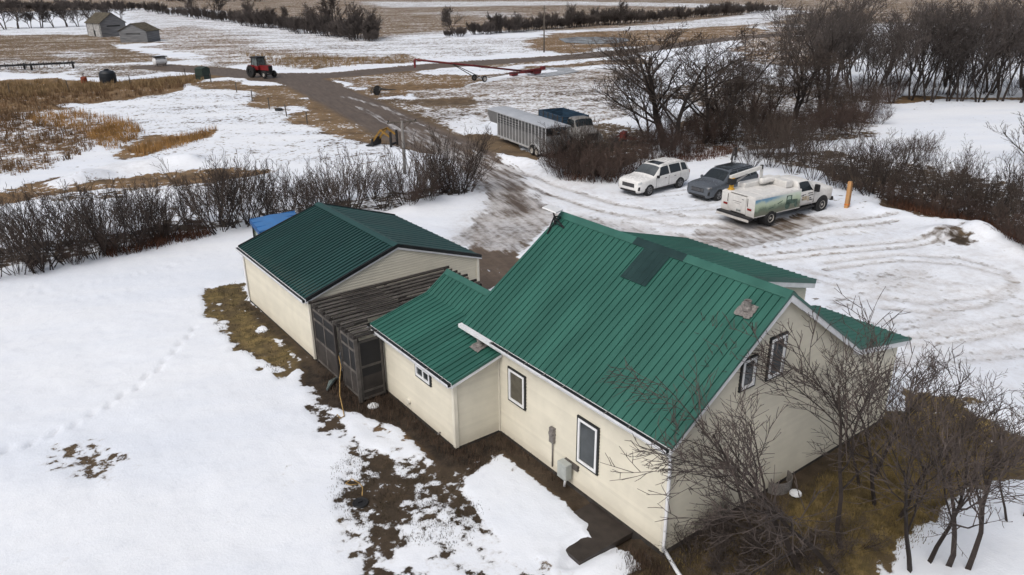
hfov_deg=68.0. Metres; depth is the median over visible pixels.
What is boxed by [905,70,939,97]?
willow shrub
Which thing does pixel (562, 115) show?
grain truck
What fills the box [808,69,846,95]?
brush clump
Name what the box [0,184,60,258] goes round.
willow shrub
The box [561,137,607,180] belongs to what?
brush clump
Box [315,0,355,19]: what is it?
belt tree
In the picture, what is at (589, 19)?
belt shrub
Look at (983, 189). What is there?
willow shrub
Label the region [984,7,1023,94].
bare tree
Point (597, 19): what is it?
belt shrub
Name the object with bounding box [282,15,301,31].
belt shrub
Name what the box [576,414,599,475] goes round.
window
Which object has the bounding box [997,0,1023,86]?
bare tree
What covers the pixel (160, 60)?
fuel tank
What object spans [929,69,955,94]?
willow shrub
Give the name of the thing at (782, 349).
window
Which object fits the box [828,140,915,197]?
willow shrub
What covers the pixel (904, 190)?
brush clump
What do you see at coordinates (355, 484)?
pump cable
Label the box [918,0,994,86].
bare tree
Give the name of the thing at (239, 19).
belt shrub
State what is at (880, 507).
lawn grass
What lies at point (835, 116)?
brush clump
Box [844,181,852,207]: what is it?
marker post
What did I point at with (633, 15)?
belt shrub
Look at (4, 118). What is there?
marsh grass
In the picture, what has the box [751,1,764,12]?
belt shrub
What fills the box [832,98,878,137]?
brush clump
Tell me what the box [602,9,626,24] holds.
belt shrub
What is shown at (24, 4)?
belt shrub
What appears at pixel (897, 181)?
willow shrub
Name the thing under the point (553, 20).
belt shrub
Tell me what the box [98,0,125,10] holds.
belt shrub
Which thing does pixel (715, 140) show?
brush clump
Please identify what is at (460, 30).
belt shrub
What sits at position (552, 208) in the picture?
satellite dish
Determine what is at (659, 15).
belt shrub
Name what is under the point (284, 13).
belt tree
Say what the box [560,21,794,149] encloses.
bare tree
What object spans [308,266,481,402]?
pergola
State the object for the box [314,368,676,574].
foundation weeds
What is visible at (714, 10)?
belt shrub
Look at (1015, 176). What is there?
willow shrub
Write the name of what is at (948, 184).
willow shrub
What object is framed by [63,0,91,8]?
belt shrub
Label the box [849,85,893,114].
brush clump
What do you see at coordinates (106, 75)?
poly tank
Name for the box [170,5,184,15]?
belt shrub
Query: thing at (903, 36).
bare tree
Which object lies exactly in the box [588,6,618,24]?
belt shrub
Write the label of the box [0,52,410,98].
tan grass
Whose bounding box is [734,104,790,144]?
willow shrub
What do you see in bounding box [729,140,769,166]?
willow shrub
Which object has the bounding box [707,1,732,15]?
belt shrub
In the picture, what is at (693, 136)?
brush clump
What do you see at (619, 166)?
brush clump
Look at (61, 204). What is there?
willow shrub
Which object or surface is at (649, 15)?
belt shrub
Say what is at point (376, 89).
drag implement
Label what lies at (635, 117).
bare tree
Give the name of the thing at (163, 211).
willow shrub
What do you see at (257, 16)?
belt shrub
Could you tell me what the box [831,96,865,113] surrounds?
brush clump
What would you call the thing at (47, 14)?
belt tree
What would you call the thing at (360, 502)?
septic lid
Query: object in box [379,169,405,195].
willow shrub
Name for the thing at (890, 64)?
bare tree
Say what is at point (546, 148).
willow shrub
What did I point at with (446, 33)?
belt shrub
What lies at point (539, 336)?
farmhouse
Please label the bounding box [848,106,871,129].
brush clump
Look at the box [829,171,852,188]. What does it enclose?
brush clump
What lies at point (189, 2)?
belt tree
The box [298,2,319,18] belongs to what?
belt tree
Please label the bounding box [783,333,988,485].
yard tree
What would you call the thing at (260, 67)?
tractor
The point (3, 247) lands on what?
willow shrub
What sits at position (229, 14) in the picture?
belt shrub
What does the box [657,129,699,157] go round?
brush clump
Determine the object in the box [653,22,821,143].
bare tree
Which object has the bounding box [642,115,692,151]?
brush clump
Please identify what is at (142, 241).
brush clump
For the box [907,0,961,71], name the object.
bare tree
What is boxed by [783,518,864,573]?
bramble
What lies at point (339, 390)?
garden hose
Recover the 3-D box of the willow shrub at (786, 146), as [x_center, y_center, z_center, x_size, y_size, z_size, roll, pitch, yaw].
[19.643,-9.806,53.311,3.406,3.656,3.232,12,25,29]
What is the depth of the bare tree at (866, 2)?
126.80 m
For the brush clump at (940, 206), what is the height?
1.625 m
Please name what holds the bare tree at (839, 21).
on the ground at (154, 420)
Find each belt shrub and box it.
[12,1,32,10]
[53,0,76,10]
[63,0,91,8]
[79,2,97,10]
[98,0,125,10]
[111,2,136,10]
[129,1,141,9]
[140,1,158,11]
[151,3,167,13]
[163,6,173,14]
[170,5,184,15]
[180,7,192,16]
[185,4,207,18]
[197,8,216,19]
[207,10,224,21]
[216,9,234,21]
[226,9,244,22]
[235,10,251,25]
[243,10,264,26]
[250,7,277,27]
[261,12,281,28]
[271,14,293,29]
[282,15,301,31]
[285,11,319,33]
[303,17,318,33]
[307,13,333,36]
[318,18,340,36]
[325,13,358,37]
[334,12,363,38]
[336,14,382,40]
[361,28,379,41]
[443,29,452,36]
[450,26,468,36]
[465,22,487,34]
[476,21,495,34]
[486,11,524,32]
[486,21,502,33]
[503,17,522,32]
[518,17,530,31]
[525,17,543,30]
[530,14,548,29]
[537,11,559,28]
[550,16,567,28]
[559,17,575,27]
[564,9,584,26]
[576,13,597,26]
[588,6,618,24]
[588,14,601,25]
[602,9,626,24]
[614,10,632,23]
[622,8,641,23]
[633,10,647,22]
[638,9,656,21]
[649,10,665,20]
[657,9,676,19]
[664,4,686,18]
[678,10,689,18]
[686,6,701,17]
[700,3,723,16]
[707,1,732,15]
[717,1,739,14]
[734,4,747,14]
[737,1,757,13]
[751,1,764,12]
[759,4,769,12]
[769,5,778,11]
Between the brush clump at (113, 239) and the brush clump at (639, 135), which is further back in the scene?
the brush clump at (639, 135)
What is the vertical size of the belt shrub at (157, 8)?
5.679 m
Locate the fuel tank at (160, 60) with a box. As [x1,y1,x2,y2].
[151,55,166,65]
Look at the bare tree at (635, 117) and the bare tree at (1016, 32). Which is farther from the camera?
the bare tree at (1016, 32)
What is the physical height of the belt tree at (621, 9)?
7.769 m
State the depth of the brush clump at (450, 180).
48.92 m
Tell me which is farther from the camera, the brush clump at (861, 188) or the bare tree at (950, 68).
the bare tree at (950, 68)
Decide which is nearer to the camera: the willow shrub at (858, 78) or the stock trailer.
the stock trailer
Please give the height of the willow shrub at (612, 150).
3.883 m
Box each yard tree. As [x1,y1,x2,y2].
[595,312,802,572]
[648,285,937,574]
[780,331,1020,517]
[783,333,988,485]
[820,371,1023,572]
[876,364,1023,570]
[934,359,1023,521]
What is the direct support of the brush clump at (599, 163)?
on the ground at (154, 420)
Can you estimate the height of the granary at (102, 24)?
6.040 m
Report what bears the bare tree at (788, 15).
on the ground at (154, 420)
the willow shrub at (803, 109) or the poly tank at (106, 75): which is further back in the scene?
the poly tank at (106, 75)
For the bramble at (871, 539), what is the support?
on the ground at (154, 420)
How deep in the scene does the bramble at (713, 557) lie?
17.73 m
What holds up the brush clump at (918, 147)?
on the ground at (154, 420)
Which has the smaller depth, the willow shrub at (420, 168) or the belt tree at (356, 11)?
the willow shrub at (420, 168)
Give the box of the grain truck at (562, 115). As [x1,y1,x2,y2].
[538,107,603,142]
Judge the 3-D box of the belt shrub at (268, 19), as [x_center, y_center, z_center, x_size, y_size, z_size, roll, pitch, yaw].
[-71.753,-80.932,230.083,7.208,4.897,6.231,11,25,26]
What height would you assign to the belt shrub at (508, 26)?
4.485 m
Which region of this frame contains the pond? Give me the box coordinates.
[560,37,628,43]
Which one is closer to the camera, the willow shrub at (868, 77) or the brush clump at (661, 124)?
the brush clump at (661, 124)
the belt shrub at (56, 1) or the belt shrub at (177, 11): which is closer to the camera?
the belt shrub at (177, 11)
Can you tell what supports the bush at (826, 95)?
on the ground at (154, 420)
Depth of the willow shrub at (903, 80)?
87.22 m
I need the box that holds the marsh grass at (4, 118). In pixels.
[0,76,189,175]
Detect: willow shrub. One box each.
[0,179,81,252]
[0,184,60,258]
[0,187,89,272]
[0,225,50,275]
[0,229,19,278]
[22,177,121,245]
[22,204,102,264]
[44,172,178,255]
[48,203,129,259]
[49,183,143,241]
[94,173,189,245]
[101,195,150,234]
[117,178,202,240]
[150,149,245,222]
[150,195,179,226]
[153,148,260,234]
[167,173,217,224]
[171,158,284,227]
[208,159,298,225]
[235,156,309,215]
[266,171,317,212]
[274,170,309,209]
[277,155,354,208]
[299,172,333,202]
[303,142,391,208]
[330,174,355,201]
[349,166,395,200]
[357,154,412,210]
[369,134,440,204]
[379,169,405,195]
[391,124,506,194]
[401,161,436,189]
[405,158,445,197]
[420,144,453,181]
[420,146,467,195]
[530,118,587,170]
[540,117,602,174]
[541,115,651,176]
[572,124,629,177]
[684,105,744,143]
[704,83,766,146]
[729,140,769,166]
[733,107,796,157]
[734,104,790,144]
[757,138,792,167]
[763,110,819,160]
[767,120,818,173]
[776,112,843,165]
[785,98,834,129]
[791,138,839,180]
[805,134,860,168]
[818,91,855,127]
[819,152,853,185]
[827,144,892,192]
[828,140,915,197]
[835,76,896,119]
[840,129,883,175]
[841,73,869,96]
[855,126,941,181]
[857,72,897,98]
[869,160,917,200]
[890,151,934,187]
[891,158,946,207]
[892,71,916,95]
[901,139,997,196]
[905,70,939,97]
[913,146,974,210]
[928,162,1010,216]
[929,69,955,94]
[939,151,1023,223]
[940,157,1004,198]
[945,58,991,95]
[966,58,1015,94]
[971,151,1023,207]
[975,187,1023,224]
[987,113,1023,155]
[989,177,1023,236]
[998,142,1023,217]
[1003,74,1022,95]
[1013,73,1023,91]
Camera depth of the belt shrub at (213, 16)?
273.76 m
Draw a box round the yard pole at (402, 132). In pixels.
[387,119,416,173]
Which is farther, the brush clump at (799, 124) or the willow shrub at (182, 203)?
the brush clump at (799, 124)
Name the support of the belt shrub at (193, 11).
on the ground at (154, 420)
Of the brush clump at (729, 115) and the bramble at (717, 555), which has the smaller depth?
the bramble at (717, 555)
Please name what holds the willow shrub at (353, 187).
on the ground at (154, 420)
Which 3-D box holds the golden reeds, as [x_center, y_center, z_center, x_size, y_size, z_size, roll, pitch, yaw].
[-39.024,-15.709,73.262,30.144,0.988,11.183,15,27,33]
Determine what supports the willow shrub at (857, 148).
on the ground at (154, 420)
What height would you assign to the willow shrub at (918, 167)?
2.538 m
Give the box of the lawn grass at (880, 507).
[660,392,1022,574]
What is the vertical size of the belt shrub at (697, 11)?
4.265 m
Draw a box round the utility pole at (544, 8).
[542,5,545,51]
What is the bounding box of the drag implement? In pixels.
[370,85,394,94]
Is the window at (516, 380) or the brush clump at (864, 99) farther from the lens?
the brush clump at (864, 99)
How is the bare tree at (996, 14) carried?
on the ground at (154, 420)
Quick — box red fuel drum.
[80,73,87,82]
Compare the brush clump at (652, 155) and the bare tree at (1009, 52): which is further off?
the bare tree at (1009, 52)
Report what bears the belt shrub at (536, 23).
on the ground at (154, 420)
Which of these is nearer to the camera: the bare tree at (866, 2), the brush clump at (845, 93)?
the brush clump at (845, 93)
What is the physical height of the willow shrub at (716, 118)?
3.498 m
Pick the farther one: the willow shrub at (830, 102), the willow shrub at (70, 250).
the willow shrub at (830, 102)
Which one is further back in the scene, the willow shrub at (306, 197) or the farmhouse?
the willow shrub at (306, 197)
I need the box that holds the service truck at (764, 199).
[716,165,832,225]
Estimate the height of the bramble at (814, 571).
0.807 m
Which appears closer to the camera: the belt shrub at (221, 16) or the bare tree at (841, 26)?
the bare tree at (841, 26)
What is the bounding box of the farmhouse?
[367,211,911,574]
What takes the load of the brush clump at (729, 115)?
on the ground at (154, 420)
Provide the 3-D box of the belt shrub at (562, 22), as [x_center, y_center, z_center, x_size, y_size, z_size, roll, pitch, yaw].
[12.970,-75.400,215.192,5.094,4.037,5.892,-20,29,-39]
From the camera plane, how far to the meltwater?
113.51 m
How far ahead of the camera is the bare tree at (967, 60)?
80.16 m
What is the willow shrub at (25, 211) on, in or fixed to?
on the ground at (154, 420)
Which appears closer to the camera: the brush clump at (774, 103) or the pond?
the brush clump at (774, 103)
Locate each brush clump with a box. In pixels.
[18,250,47,274]
[50,238,94,264]
[90,226,129,255]
[127,231,149,249]
[133,214,174,243]
[181,214,207,233]
[394,176,427,204]
[411,173,446,200]
[437,171,467,193]
[438,146,495,192]
[534,136,579,177]
[543,143,582,180]
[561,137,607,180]
[569,136,637,183]
[589,137,644,183]
[611,133,654,169]
[611,150,639,176]
[619,119,664,153]
[636,121,687,158]
[637,143,657,161]
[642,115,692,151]
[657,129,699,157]
[659,105,705,134]
[674,121,698,147]
[679,106,724,128]
[683,138,711,155]
[685,111,724,146]
[704,101,759,136]
[704,122,736,145]
[719,90,774,117]
[736,101,776,132]
[747,98,791,137]
[754,119,797,147]
[756,92,780,112]
[776,78,796,96]
[777,111,816,144]
[798,96,867,142]
[803,97,828,113]
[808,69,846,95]
[813,99,854,134]
[823,80,867,106]
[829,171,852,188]
[830,81,854,98]
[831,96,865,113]
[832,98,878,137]
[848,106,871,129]
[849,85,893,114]
[855,178,878,194]
[856,82,879,99]
[863,105,895,124]
[871,85,902,107]
[875,71,908,96]
[877,176,926,205]
[886,138,908,156]
[905,130,945,160]
[910,193,933,209]
[926,189,967,216]
[942,186,999,219]
[965,199,1007,224]
[984,203,1023,241]
[1009,221,1023,247]
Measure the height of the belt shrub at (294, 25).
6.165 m
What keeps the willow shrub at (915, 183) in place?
on the ground at (154, 420)
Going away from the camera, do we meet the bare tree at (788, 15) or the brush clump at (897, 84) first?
the brush clump at (897, 84)
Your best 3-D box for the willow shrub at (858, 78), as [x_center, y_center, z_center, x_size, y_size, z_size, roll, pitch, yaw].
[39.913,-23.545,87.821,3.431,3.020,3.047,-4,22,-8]
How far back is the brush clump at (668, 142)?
57.38 m
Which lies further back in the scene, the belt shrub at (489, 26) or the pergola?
the belt shrub at (489, 26)
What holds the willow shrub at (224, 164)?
on the ground at (154, 420)
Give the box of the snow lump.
[368,402,378,408]
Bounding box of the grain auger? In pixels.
[413,59,545,81]
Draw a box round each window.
[414,364,431,386]
[507,366,526,410]
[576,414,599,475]
[738,353,758,392]
[764,331,788,381]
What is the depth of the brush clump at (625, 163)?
52.97 m
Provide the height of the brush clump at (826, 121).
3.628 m
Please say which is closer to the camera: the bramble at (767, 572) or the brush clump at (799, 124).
the bramble at (767, 572)
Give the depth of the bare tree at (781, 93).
71.83 m
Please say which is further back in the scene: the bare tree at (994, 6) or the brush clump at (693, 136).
the bare tree at (994, 6)
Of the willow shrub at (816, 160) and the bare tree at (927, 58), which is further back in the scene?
the bare tree at (927, 58)
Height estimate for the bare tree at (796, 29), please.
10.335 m
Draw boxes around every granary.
[84,12,125,36]
[117,22,160,42]
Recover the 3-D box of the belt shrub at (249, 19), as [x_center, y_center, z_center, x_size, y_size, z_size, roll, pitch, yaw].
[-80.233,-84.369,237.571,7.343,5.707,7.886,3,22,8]
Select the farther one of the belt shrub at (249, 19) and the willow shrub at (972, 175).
the belt shrub at (249, 19)
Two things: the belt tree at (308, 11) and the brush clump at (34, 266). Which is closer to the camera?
the brush clump at (34, 266)
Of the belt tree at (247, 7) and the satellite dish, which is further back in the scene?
the belt tree at (247, 7)
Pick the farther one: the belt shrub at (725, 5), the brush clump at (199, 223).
the belt shrub at (725, 5)
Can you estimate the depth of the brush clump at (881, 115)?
71.05 m
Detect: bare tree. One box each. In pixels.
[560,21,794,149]
[603,63,678,141]
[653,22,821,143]
[688,55,751,134]
[717,57,791,124]
[756,37,863,118]
[757,0,822,66]
[760,7,857,101]
[760,63,801,113]
[779,0,892,86]
[780,0,881,107]
[802,8,841,60]
[803,5,882,85]
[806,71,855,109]
[810,0,874,79]
[832,15,925,100]
[841,8,880,75]
[846,0,897,56]
[849,25,893,87]
[850,17,880,71]
[853,41,907,86]
[863,9,938,84]
[865,9,933,102]
[876,0,937,75]
[882,4,979,100]
[895,0,985,102]
[901,28,973,92]
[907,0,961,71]
[907,0,991,86]
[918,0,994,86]
[929,43,978,95]
[934,1,1015,101]
[936,10,1001,100]
[945,0,1023,101]
[965,0,1019,22]
[974,7,1019,92]
[976,0,1021,70]
[977,14,1018,85]
[983,27,1019,88]
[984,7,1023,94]
[987,5,1023,100]
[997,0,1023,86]
[1014,19,1023,102]
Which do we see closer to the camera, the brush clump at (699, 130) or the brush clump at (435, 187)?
the brush clump at (435, 187)
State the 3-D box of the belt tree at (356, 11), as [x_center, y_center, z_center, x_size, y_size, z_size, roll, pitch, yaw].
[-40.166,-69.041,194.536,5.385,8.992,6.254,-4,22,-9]
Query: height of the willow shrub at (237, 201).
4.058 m
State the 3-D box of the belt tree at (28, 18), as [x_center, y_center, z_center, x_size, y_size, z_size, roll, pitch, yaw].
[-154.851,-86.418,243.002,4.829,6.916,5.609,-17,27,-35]
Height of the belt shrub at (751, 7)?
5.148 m
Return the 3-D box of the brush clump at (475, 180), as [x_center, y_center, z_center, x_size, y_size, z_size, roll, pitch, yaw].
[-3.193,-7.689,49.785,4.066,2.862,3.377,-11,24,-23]
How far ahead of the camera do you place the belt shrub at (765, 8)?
298.08 m
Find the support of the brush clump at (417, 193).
on the ground at (154, 420)
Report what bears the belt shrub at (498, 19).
on the ground at (154, 420)
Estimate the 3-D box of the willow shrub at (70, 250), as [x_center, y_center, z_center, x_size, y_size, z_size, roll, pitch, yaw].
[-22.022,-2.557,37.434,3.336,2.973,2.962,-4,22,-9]
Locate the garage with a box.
[235,202,481,360]
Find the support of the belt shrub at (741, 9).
on the ground at (154, 420)
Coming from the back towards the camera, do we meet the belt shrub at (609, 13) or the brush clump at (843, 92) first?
the belt shrub at (609, 13)
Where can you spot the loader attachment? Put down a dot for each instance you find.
(376, 140)
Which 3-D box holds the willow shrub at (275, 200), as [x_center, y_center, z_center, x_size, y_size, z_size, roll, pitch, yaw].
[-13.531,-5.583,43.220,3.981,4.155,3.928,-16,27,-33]
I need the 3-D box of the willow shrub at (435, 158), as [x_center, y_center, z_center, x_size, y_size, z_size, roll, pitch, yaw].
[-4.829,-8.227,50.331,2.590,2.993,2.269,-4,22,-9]
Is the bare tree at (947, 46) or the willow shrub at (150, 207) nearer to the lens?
the willow shrub at (150, 207)
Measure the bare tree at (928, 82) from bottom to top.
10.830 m
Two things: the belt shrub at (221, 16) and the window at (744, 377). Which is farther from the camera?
the belt shrub at (221, 16)
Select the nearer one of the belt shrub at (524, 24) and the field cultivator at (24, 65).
the field cultivator at (24, 65)
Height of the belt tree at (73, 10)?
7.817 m
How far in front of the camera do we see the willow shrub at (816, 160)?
51.29 m
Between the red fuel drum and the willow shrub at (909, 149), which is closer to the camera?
the willow shrub at (909, 149)
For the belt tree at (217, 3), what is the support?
on the ground at (154, 420)
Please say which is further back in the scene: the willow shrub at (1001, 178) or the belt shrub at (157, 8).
the belt shrub at (157, 8)
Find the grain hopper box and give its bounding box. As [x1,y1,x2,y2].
[194,66,210,79]
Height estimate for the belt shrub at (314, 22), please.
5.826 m
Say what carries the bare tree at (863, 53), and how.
on the ground at (154, 420)
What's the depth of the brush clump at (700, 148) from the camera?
58.95 m
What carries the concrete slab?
on the ground at (154, 420)
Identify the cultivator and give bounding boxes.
[0,60,74,69]
[610,131,635,146]
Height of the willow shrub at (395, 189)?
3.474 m
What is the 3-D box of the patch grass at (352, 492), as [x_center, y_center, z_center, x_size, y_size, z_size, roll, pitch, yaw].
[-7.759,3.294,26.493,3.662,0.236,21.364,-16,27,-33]
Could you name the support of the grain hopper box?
on the ground at (154, 420)
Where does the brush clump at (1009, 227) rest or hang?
on the ground at (154, 420)
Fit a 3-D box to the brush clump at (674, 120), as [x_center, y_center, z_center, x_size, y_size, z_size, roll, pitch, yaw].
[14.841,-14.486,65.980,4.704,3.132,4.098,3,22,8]
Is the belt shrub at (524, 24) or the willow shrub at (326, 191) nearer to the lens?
the willow shrub at (326, 191)
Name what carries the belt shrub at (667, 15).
on the ground at (154, 420)
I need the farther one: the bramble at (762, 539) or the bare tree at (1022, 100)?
the bare tree at (1022, 100)
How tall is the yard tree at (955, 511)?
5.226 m
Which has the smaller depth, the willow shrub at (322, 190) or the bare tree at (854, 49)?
the willow shrub at (322, 190)
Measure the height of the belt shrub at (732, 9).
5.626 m
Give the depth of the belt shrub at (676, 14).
257.92 m
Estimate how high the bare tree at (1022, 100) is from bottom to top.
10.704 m
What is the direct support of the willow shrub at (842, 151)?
on the ground at (154, 420)
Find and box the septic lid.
[352,497,368,508]
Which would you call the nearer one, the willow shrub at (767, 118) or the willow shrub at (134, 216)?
the willow shrub at (134, 216)
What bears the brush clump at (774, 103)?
on the ground at (154, 420)
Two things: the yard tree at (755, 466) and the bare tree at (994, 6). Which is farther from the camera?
the bare tree at (994, 6)
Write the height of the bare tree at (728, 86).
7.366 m
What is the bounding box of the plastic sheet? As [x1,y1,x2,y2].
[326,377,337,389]
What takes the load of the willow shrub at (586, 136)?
on the ground at (154, 420)
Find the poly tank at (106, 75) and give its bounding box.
[99,69,116,83]
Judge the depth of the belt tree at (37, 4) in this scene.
241.99 m
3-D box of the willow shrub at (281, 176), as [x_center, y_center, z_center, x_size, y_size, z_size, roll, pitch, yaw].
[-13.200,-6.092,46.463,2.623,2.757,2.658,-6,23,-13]
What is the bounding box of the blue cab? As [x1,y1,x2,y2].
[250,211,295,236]
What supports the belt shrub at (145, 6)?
on the ground at (154, 420)
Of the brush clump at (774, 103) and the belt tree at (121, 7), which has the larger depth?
the belt tree at (121, 7)
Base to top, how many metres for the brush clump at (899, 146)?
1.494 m
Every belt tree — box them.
[0,1,14,29]
[1,0,28,28]
[20,7,34,27]
[25,0,50,27]
[36,0,59,27]
[48,0,71,26]
[65,4,84,26]
[78,3,97,18]
[93,1,112,12]
[111,0,125,17]
[182,0,197,16]
[205,0,226,13]
[241,0,254,13]
[274,5,288,16]
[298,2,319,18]
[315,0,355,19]
[345,0,364,35]
[362,7,382,30]
[439,4,464,35]
[510,11,521,31]
[560,2,579,27]
[612,0,630,25]
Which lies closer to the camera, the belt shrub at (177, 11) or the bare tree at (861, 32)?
the bare tree at (861, 32)
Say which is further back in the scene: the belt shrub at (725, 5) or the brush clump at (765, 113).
the belt shrub at (725, 5)
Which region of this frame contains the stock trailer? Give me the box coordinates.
[487,106,570,156]
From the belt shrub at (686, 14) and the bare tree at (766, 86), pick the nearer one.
the bare tree at (766, 86)
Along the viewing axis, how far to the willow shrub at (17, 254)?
35.99 m
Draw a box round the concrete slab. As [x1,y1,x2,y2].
[566,502,632,564]
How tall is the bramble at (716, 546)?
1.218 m
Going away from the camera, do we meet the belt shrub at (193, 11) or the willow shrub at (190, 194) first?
the willow shrub at (190, 194)
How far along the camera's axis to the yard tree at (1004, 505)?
19.07 m
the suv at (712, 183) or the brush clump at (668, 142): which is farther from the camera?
the brush clump at (668, 142)
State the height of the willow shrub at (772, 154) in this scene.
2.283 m
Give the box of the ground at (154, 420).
[0,0,1023,574]
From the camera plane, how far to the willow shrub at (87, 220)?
38.22 m
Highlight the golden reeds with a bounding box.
[26,106,218,156]
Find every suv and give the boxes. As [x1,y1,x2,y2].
[618,157,689,195]
[687,161,758,200]
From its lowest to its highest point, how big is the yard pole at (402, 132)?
4.077 m
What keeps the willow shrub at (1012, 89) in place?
on the ground at (154, 420)
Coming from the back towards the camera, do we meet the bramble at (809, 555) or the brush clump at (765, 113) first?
the brush clump at (765, 113)
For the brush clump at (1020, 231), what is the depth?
37.79 m
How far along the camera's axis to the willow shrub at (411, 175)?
49.75 m
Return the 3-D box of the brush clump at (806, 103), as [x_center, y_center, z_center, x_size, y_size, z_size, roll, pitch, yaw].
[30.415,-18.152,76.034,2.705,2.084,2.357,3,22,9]
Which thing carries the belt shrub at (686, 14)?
on the ground at (154, 420)
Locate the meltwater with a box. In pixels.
[525,68,578,76]
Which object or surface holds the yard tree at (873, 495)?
on the ground at (154, 420)
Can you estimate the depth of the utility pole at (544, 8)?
143.89 m
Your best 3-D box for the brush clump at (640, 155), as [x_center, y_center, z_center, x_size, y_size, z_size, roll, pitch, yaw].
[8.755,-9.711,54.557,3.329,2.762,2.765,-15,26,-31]
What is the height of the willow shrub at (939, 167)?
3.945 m
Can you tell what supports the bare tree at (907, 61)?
on the ground at (154, 420)
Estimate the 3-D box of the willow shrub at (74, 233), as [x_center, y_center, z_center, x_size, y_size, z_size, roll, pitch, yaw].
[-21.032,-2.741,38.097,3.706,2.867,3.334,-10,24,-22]
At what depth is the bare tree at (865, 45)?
81.98 m
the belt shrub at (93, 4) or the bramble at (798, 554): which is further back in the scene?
the belt shrub at (93, 4)
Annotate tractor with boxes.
[246,56,276,77]
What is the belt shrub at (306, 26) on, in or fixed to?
on the ground at (154, 420)
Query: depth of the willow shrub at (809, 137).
55.53 m
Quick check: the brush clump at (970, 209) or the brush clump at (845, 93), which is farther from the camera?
the brush clump at (845, 93)
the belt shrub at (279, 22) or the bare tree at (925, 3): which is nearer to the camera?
the bare tree at (925, 3)
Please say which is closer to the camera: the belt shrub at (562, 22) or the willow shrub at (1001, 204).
the willow shrub at (1001, 204)
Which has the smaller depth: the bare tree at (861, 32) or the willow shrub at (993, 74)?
the willow shrub at (993, 74)
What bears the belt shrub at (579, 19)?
on the ground at (154, 420)
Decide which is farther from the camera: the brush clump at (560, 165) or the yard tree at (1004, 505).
the brush clump at (560, 165)
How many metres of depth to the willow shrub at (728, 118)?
62.17 m
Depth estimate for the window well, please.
20.48 m
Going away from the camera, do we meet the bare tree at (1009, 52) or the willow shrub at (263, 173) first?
the willow shrub at (263, 173)
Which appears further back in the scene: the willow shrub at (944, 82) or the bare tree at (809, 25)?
the bare tree at (809, 25)
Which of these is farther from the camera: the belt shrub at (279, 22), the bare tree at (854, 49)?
the belt shrub at (279, 22)
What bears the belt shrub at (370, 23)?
on the ground at (154, 420)
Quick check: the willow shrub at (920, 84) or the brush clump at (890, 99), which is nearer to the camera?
the brush clump at (890, 99)
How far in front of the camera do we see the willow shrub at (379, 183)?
48.29 m
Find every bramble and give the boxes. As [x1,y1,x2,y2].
[644,506,747,574]
[680,499,776,569]
[687,541,758,574]
[702,486,802,565]
[719,537,796,574]
[729,521,817,574]
[758,498,842,570]
[781,540,845,574]
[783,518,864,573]
[818,509,896,558]
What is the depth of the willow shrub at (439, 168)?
48.09 m
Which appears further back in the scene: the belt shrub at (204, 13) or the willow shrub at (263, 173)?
the belt shrub at (204, 13)
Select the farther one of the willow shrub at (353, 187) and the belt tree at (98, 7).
the belt tree at (98, 7)
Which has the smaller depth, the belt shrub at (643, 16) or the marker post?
the marker post
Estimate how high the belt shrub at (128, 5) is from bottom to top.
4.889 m
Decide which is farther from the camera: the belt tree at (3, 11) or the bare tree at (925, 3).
the belt tree at (3, 11)
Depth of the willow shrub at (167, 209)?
43.23 m
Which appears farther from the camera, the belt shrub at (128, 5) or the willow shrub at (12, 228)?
the belt shrub at (128, 5)
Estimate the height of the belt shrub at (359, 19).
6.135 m
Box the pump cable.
[345,478,362,495]
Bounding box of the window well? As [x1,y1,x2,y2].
[767,470,801,496]
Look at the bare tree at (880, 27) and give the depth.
88.05 m
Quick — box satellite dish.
[542,204,564,233]
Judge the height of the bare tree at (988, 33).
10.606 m
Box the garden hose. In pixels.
[337,356,344,418]
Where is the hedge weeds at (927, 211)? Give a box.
[97,142,1023,257]
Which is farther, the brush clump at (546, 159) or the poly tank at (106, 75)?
the poly tank at (106, 75)
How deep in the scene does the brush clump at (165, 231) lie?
40.43 m
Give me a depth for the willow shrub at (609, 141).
52.45 m
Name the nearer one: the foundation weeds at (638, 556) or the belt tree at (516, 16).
the foundation weeds at (638, 556)
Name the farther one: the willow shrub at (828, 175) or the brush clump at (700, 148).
the brush clump at (700, 148)
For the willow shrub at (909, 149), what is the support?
on the ground at (154, 420)
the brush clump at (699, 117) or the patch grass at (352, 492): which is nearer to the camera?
the patch grass at (352, 492)
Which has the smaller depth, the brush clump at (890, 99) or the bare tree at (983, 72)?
the brush clump at (890, 99)
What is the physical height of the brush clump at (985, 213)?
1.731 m
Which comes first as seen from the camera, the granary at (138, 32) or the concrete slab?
the concrete slab
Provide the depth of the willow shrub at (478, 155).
48.65 m
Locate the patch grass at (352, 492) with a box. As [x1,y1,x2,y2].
[207,282,483,548]
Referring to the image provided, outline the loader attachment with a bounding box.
[366,127,397,146]
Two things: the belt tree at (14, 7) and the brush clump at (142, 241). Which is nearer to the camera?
the brush clump at (142, 241)
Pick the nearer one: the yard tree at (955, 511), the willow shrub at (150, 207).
the yard tree at (955, 511)

